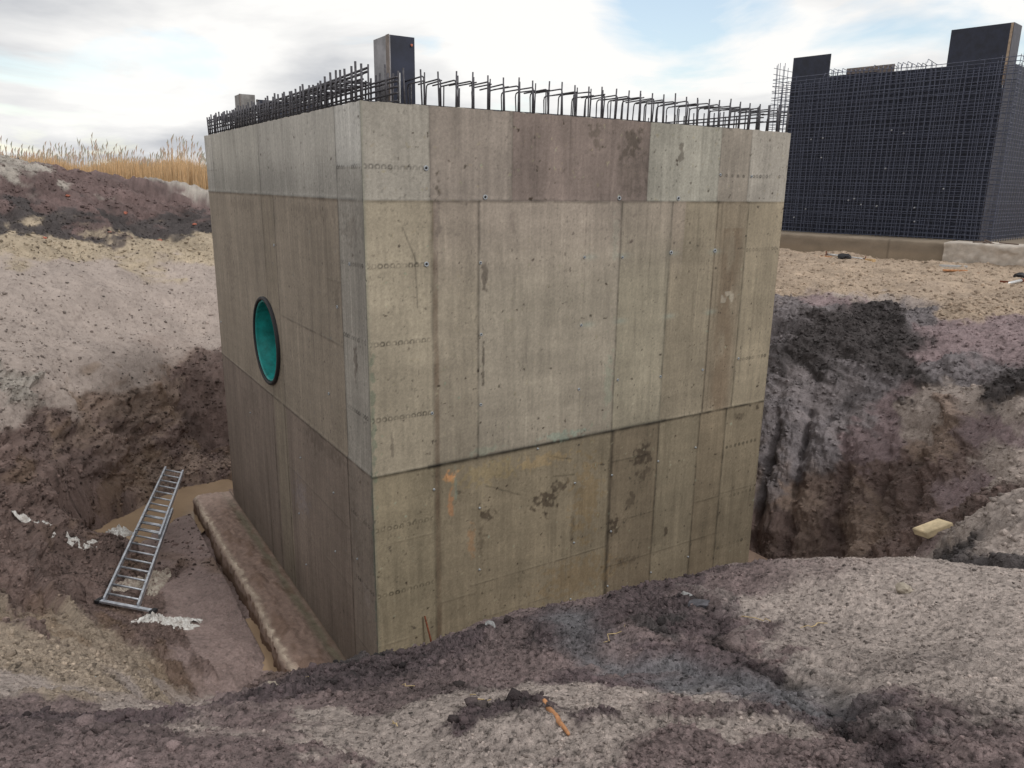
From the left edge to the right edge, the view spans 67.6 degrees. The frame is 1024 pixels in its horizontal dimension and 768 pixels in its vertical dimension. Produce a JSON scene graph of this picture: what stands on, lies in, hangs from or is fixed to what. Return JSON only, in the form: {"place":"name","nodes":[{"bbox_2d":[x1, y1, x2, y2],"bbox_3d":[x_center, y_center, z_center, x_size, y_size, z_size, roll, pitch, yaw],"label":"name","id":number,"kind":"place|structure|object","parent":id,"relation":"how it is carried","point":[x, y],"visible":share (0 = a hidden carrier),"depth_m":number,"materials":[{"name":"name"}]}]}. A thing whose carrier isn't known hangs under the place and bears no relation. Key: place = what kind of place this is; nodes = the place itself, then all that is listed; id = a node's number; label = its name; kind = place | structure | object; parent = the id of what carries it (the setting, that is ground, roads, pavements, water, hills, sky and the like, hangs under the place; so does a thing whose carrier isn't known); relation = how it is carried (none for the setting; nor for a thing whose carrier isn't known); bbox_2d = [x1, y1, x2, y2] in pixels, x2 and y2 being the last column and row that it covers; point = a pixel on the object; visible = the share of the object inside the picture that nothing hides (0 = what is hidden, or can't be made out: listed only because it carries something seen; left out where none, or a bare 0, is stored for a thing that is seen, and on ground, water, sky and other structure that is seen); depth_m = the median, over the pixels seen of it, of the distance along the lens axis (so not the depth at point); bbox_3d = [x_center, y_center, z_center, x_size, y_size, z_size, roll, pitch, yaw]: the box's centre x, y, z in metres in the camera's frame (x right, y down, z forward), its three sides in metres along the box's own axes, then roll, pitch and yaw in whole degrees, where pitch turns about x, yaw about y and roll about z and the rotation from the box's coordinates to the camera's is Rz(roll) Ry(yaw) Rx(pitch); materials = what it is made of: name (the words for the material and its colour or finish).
{"place":"outdoors","nodes":[
{"label":"outdoors","id":0,"kind":"place"},
{"bbox_2d":[94,479,232,542],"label":"water","id":1,"kind":"structure","parent":0,"point":[182,505],"depth_m":13.66,"materials":[{"name":"brown liquid"}]},
{"bbox_2d":[0,154,1023,767],"bbox_3d":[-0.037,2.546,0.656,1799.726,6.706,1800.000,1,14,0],"label":"ground","id":2,"kind":"structure","parent":0,"point":[224,645],"depth_m":9.41,"materials":[{"name":"soil"}]},
{"bbox_2d":[11,510,97,549],"bbox_3d":[-6.568,2.122,11.049,1.032,0.919,0.274,-10,18,-36],"label":"plastic sheet","id":3,"kind":"object","parent":2,"relation":"on","point":[23,518],"visible":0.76,"depth_m":11.13,"materials":[{"name":"white plastic"}]},
{"bbox_2d":[0,132,207,189],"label":"reeds","id":4,"kind":"object","parent":2,"relation":"on","point":[182,170],"visible":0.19,"depth_m":26.98,"materials":[{"name":"beige plant"}]},
{"bbox_2d":[105,525,132,536],"bbox_3d":[-6.521,2.469,12.665,0.505,0.280,0.328,1,14,0],"label":"paper bag","id":5,"kind":"object","parent":2,"relation":"on","point":[119,531],"visible":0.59,"depth_m":12.63,"materials":[{"name":"white paper"}]},
{"bbox_2d":[94,466,183,613],"bbox_3d":[-5.693,2.251,11.862,0.811,0.309,4.826,-4,15,-18],"label":"aluminium ladder","id":6,"kind":"object","parent":2,"relation":"on","point":[164,525],"visible":1,"depth_m":11.41,"materials":[{"name":"silver metal"}]},
{"bbox_2d":[112,570,170,591],"bbox_3d":[-5.316,2.840,10.975,0.515,0.200,0.884,13,19,39],"label":"grout patch","id":7,"kind":"object","parent":2,"relation":"on","point":[133,583],"visible":0.62,"depth_m":10.95,"materials":[{"name":"grey concrete"}]},
{"bbox_2d":[147,567,171,596],"bbox_3d":[-5.081,2.847,11.014,0.230,0.200,1.030,-2,15,-9],"label":"grout patch","id":8,"kind":"object","parent":2,"relation":"on","point":[160,581],"visible":0.99,"depth_m":10.89,"materials":[{"name":"beige concrete"}]},
{"bbox_2d":[131,611,202,629],"bbox_3d":[-4.501,3.038,9.831,0.968,0.395,0.436,-5,15,-20],"label":"plastic sheet","id":9,"kind":"object","parent":2,"relation":"on","point":[180,622],"visible":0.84,"depth_m":9.84,"materials":[{"name":"white plastic"}]},
{"bbox_2d":[245,618,276,671],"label":"puddle","id":10,"kind":"object","parent":2,"relation":"on","point":[268,662],"depth_m":9.65,"materials":[{"name":"liquid"}]},
{"bbox_2d":[424,616,431,641],"bbox_3d":[-0.831,2.967,8.276,0.272,0.944,0.024,8,16,26],"label":"rusty stake","id":11,"kind":"object","parent":2,"relation":"in","point":[427,628],"visible":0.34,"depth_m":8.23,"materials":[{"name":"metal"}]},
{"bbox_2d":[485,620,494,627],"bbox_3d":[-0.118,1.296,4.076,0.062,0.061,0.078,-5,16,-22],"label":"stone","id":12,"kind":"object","parent":2,"relation":"on","point":[492,623],"visible":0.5,"depth_m":4.07,"materials":[{"name":"grey stone"}]},
{"bbox_2d":[193,61,791,671],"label":"concrete tower","id":13,"kind":"structure","parent":2,"relation":"on","point":[483,363],"depth_m":8.64,"materials":[{"name":"grey concrete"}]},
{"bbox_2d":[235,94,254,124],"bbox_3d":[-4.094,-3.982,11.788,0.227,0.892,0.363,-8,17,-31],"label":"form post","id":14,"kind":"object","parent":13,"relation":"attached to","point":[242,99],"visible":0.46,"depth_m":11.58,"materials":[{"name":"grey concrete"}]},
{"bbox_2d":[256,99,327,121],"bbox_3d":[-3.278,-4.040,12.179,1.508,0.832,0.073,-8,17,-32],"label":"rebar","id":15,"kind":"object","parent":13,"relation":"on","point":[257,100],"visible":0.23,"depth_m":11.89,"materials":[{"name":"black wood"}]},
{"bbox_2d":[373,34,414,103],"bbox_3d":[-1.148,-2.870,7.497,0.277,0.964,0.385,-8,17,-31],"label":"form post","id":16,"kind":"object","parent":13,"relation":"attached to","point":[394,53],"visible":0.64,"depth_m":7.32,"materials":[{"name":"grey metal"}]},
{"bbox_2d":[542,698,569,735],"bbox_3d":[0.135,1.110,2.558,0.026,0.161,0.374,-2,15,-12],"label":"broken stick","id":17,"kind":"object","parent":2,"relation":"on","point":[558,719],"visible":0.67,"depth_m":2.47,"materials":[{"name":"orange wood"}]},
{"bbox_2d":[688,599,709,608],"bbox_3d":[0.979,1.146,3.970,0.140,0.059,0.071,0,14,-3],"label":"clay lump","id":18,"kind":"object","parent":2,"relation":"on","point":[703,603],"visible":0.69,"depth_m":3.95,"materials":[{"name":"soil"}]},
{"bbox_2d":[838,253,850,258],"bbox_3d":[9.223,-3.508,21.178,0.302,0.222,0.430,-2,15,-13],"label":"rubber scrap","id":19,"kind":"object","parent":2,"relation":"on","point":[843,256],"visible":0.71,"depth_m":21.04,"materials":[{"name":"black rubber"}]},
{"bbox_2d":[825,251,865,259],"bbox_3d":[9.731,-3.720,22.291,1.090,0.248,0.160,8,16,27],"label":"steel prop","id":20,"kind":"object","parent":2,"relation":"on","point":[829,254],"visible":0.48,"depth_m":22.38,"materials":[{"name":"silver metal"}]},
{"bbox_2d":[780,230,1023,260],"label":"base slab","id":21,"kind":"structure","parent":2,"relation":"on","point":[897,248],"depth_m":23.33,"materials":[{"name":"concrete"}]},
{"bbox_2d":[769,54,1023,241],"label":"rebar cage","id":22,"kind":"object","parent":21,"relation":"on","point":[811,183],"visible":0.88,"depth_m":23.46,"materials":[{"name":"metal"}]},
{"bbox_2d":[781,22,1023,240],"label":"form box","id":23,"kind":"object","parent":21,"relation":"on","point":[998,41],"visible":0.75,"depth_m":23.59,"materials":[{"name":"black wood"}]},
{"bbox_2d":[895,582,912,593],"bbox_3d":[1.913,0.998,3.731,0.074,0.056,0.068,0,14,-4],"label":"stone","id":24,"kind":"object","parent":2,"relation":"on","point":[902,587],"visible":0.97,"depth_m":3.71,"materials":[{"name":"beige stone"}]},
{"bbox_2d":[913,518,952,538],"bbox_3d":[3.961,1.358,7.182,0.312,0.162,0.165,-1,15,-8],"label":"foam block","id":25,"kind":"object","parent":2,"relation":"on","point":[930,529],"depth_m":7.15,"materials":[{"name":"beige plastic"}]},
{"bbox_2d":[939,264,967,267],"bbox_3d":[11.546,-3.080,20.023,0.674,0.070,0.140,7,16,24],"label":"timber board","id":26,"kind":"object","parent":2,"relation":"on","point":[943,265],"visible":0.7,"depth_m":19.97,"materials":[{"name":"wood"}]},
{"bbox_2d":[942,269,967,271],"bbox_3d":[10.792,-2.763,18.610,0.538,0.040,0.100,4,15,11],"label":"timber board","id":27,"kind":"object","parent":2,"relation":"on","point":[953,270],"visible":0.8,"depth_m":18.58,"materials":[{"name":"orange wood"}]},
{"bbox_2d":[942,240,1023,265],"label":"concrete slab","id":28,"kind":"object","parent":2,"relation":"on","point":[996,253],"visible":0.91,"depth_m":20.86,"materials":[{"name":"grey concrete"}]},
{"bbox_2d":[1000,278,1023,283],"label":"steel prop","id":29,"kind":"object","parent":2,"relation":"on","point":[1021,280],"visible":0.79,"depth_m":16.78,"materials":[{"name":"silver metal"}]},
{"bbox_2d":[1013,272,1023,277],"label":"rubber scrap","id":30,"kind":"object","parent":2,"relation":"on","point":[1020,274],"visible":0.67,"depth_m":18.44,"materials":[{"name":"black rubber"}]},
{"bbox_2d":[0,0,1023,165],"label":"sky","id":31,"kind":"structure","parent":0,"point":[130,74],"materials":[{"name":"white"}]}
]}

